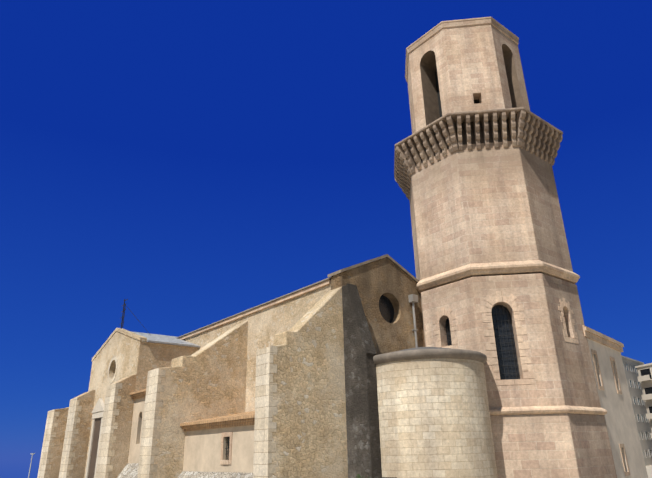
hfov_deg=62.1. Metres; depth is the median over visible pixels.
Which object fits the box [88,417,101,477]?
door leaf
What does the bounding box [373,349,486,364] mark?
apse cornice
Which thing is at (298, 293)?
nave eave cornice
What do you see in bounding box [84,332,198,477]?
transept walls
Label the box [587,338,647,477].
annex walls
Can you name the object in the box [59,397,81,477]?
buttress pier quoins
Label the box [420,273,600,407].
tower window stage
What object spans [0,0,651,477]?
sky
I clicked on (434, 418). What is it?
apse wall
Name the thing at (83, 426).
buttress
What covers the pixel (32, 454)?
street lamp
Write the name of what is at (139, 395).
chapel genoise
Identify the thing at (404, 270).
gable coping
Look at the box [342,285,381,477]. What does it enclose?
corner buttress
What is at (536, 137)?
tower corbels
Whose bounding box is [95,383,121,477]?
buttress pier quoins
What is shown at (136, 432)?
chapel wall
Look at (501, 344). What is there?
tower window glass
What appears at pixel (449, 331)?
tower window glass
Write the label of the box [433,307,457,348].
tower window surround
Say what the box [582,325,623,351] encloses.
annex cornice
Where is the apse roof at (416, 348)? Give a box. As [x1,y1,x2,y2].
[395,347,450,351]
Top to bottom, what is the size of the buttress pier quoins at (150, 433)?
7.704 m
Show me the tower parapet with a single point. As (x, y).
(480, 113)
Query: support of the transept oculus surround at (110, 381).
attached to the transept walls at (140, 359)
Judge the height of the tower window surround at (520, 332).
3.968 m
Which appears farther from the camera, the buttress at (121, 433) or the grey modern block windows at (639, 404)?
the grey modern block windows at (639, 404)
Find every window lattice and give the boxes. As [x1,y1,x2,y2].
[445,318,451,344]
[492,305,518,378]
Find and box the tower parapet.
[394,107,562,177]
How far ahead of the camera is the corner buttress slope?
22.32 m
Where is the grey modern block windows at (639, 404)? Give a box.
[626,364,651,457]
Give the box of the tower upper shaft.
[409,141,572,280]
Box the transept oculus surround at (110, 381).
[107,356,117,383]
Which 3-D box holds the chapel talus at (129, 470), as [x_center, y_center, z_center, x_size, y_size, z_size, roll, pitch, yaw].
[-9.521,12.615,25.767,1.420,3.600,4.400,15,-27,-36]
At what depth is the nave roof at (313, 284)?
28.04 m
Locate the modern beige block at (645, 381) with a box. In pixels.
[635,363,651,438]
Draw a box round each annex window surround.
[591,349,603,389]
[610,356,621,393]
[619,444,629,475]
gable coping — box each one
[91,328,146,361]
[328,254,418,282]
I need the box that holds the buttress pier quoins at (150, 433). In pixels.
[138,368,165,477]
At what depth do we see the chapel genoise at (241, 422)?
22.40 m
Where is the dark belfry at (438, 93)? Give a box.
[435,68,441,116]
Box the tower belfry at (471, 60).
[405,17,529,133]
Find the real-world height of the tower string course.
0.302 m
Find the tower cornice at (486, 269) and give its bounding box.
[416,260,579,292]
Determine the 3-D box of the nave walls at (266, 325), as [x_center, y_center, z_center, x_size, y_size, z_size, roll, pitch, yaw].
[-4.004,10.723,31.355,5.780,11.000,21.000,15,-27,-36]
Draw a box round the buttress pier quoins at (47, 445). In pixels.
[37,409,58,477]
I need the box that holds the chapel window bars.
[225,437,228,459]
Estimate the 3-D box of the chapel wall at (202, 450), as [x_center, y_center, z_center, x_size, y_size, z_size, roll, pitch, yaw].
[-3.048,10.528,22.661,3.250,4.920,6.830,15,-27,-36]
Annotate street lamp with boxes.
[28,453,34,477]
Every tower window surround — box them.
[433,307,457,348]
[480,291,533,384]
[558,298,578,343]
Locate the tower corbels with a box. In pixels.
[395,110,562,198]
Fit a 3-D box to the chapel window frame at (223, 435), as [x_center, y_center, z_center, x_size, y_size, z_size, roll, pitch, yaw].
[-4.047,8.475,21.929,0.048,1.220,0.860,15,-27,-36]
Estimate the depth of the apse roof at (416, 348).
21.12 m
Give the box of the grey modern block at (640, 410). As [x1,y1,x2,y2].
[621,355,651,465]
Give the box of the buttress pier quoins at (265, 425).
[253,345,276,477]
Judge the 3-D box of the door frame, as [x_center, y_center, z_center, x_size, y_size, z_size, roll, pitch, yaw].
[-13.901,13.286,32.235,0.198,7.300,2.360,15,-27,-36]
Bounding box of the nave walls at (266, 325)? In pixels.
[184,284,330,418]
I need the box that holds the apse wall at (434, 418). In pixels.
[376,358,497,477]
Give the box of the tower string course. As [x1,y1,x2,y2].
[489,405,606,414]
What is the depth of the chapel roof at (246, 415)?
22.98 m
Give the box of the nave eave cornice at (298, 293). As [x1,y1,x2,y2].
[178,280,330,339]
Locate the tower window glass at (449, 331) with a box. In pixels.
[446,318,451,345]
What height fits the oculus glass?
1.600 m
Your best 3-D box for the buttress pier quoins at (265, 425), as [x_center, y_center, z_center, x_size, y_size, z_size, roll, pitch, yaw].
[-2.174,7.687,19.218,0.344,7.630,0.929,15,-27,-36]
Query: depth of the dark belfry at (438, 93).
30.77 m
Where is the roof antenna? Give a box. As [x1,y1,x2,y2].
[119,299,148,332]
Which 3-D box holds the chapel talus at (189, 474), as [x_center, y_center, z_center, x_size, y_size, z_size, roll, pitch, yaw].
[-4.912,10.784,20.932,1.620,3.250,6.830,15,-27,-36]
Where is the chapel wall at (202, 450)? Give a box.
[183,425,253,472]
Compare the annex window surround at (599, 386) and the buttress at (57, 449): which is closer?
the annex window surround at (599, 386)
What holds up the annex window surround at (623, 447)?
attached to the annex walls at (620, 420)
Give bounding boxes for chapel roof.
[130,389,145,394]
[180,411,254,425]
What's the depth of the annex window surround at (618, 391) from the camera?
26.67 m
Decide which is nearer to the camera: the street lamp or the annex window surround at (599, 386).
the annex window surround at (599, 386)
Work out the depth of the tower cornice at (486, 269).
24.07 m
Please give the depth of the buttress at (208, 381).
26.18 m
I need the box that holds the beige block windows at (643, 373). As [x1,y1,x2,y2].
[640,368,651,412]
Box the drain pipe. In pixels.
[408,294,417,347]
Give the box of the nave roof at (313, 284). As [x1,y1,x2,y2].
[176,277,330,337]
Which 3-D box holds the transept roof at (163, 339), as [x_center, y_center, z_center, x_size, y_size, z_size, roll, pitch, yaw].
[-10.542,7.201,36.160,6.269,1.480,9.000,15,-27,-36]
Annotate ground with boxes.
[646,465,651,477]
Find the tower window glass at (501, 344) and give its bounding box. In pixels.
[491,305,519,379]
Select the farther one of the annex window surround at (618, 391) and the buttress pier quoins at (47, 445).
the buttress pier quoins at (47, 445)
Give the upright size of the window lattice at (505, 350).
3.260 m
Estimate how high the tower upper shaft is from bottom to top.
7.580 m
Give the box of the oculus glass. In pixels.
[379,295,393,322]
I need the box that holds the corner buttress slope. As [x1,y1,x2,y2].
[346,283,375,354]
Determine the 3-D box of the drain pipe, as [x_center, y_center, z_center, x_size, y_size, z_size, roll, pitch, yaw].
[4.206,4.605,25.206,0.360,4.100,0.300,15,-27,-36]
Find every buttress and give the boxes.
[46,407,68,477]
[66,390,95,477]
[106,375,136,477]
[150,321,247,477]
[268,287,347,477]
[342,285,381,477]
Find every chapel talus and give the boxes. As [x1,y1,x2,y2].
[117,463,138,477]
[178,471,252,477]
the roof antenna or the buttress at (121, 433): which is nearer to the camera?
the buttress at (121, 433)
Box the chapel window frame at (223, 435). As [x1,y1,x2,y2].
[220,432,232,463]
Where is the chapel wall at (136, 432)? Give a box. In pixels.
[128,397,144,462]
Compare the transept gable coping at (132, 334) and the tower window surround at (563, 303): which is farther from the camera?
the transept gable coping at (132, 334)
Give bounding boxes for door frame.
[85,398,103,477]
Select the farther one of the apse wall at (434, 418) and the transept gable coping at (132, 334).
the transept gable coping at (132, 334)
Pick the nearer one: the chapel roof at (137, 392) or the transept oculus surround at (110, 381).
the chapel roof at (137, 392)
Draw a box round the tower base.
[490,413,616,477]
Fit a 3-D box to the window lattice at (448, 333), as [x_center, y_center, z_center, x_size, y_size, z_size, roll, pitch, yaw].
[5.661,4.225,24.657,0.040,1.380,0.600,15,-27,-36]
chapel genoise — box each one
[131,392,145,398]
[182,418,254,430]
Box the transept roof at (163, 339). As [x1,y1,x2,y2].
[131,331,199,347]
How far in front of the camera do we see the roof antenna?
34.52 m
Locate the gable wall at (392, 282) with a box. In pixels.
[330,257,424,354]
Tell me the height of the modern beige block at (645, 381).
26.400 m
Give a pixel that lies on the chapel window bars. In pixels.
(226, 448)
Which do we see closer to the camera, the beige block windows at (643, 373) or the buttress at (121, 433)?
the buttress at (121, 433)
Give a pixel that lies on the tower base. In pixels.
(564, 445)
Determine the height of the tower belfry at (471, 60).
7.050 m

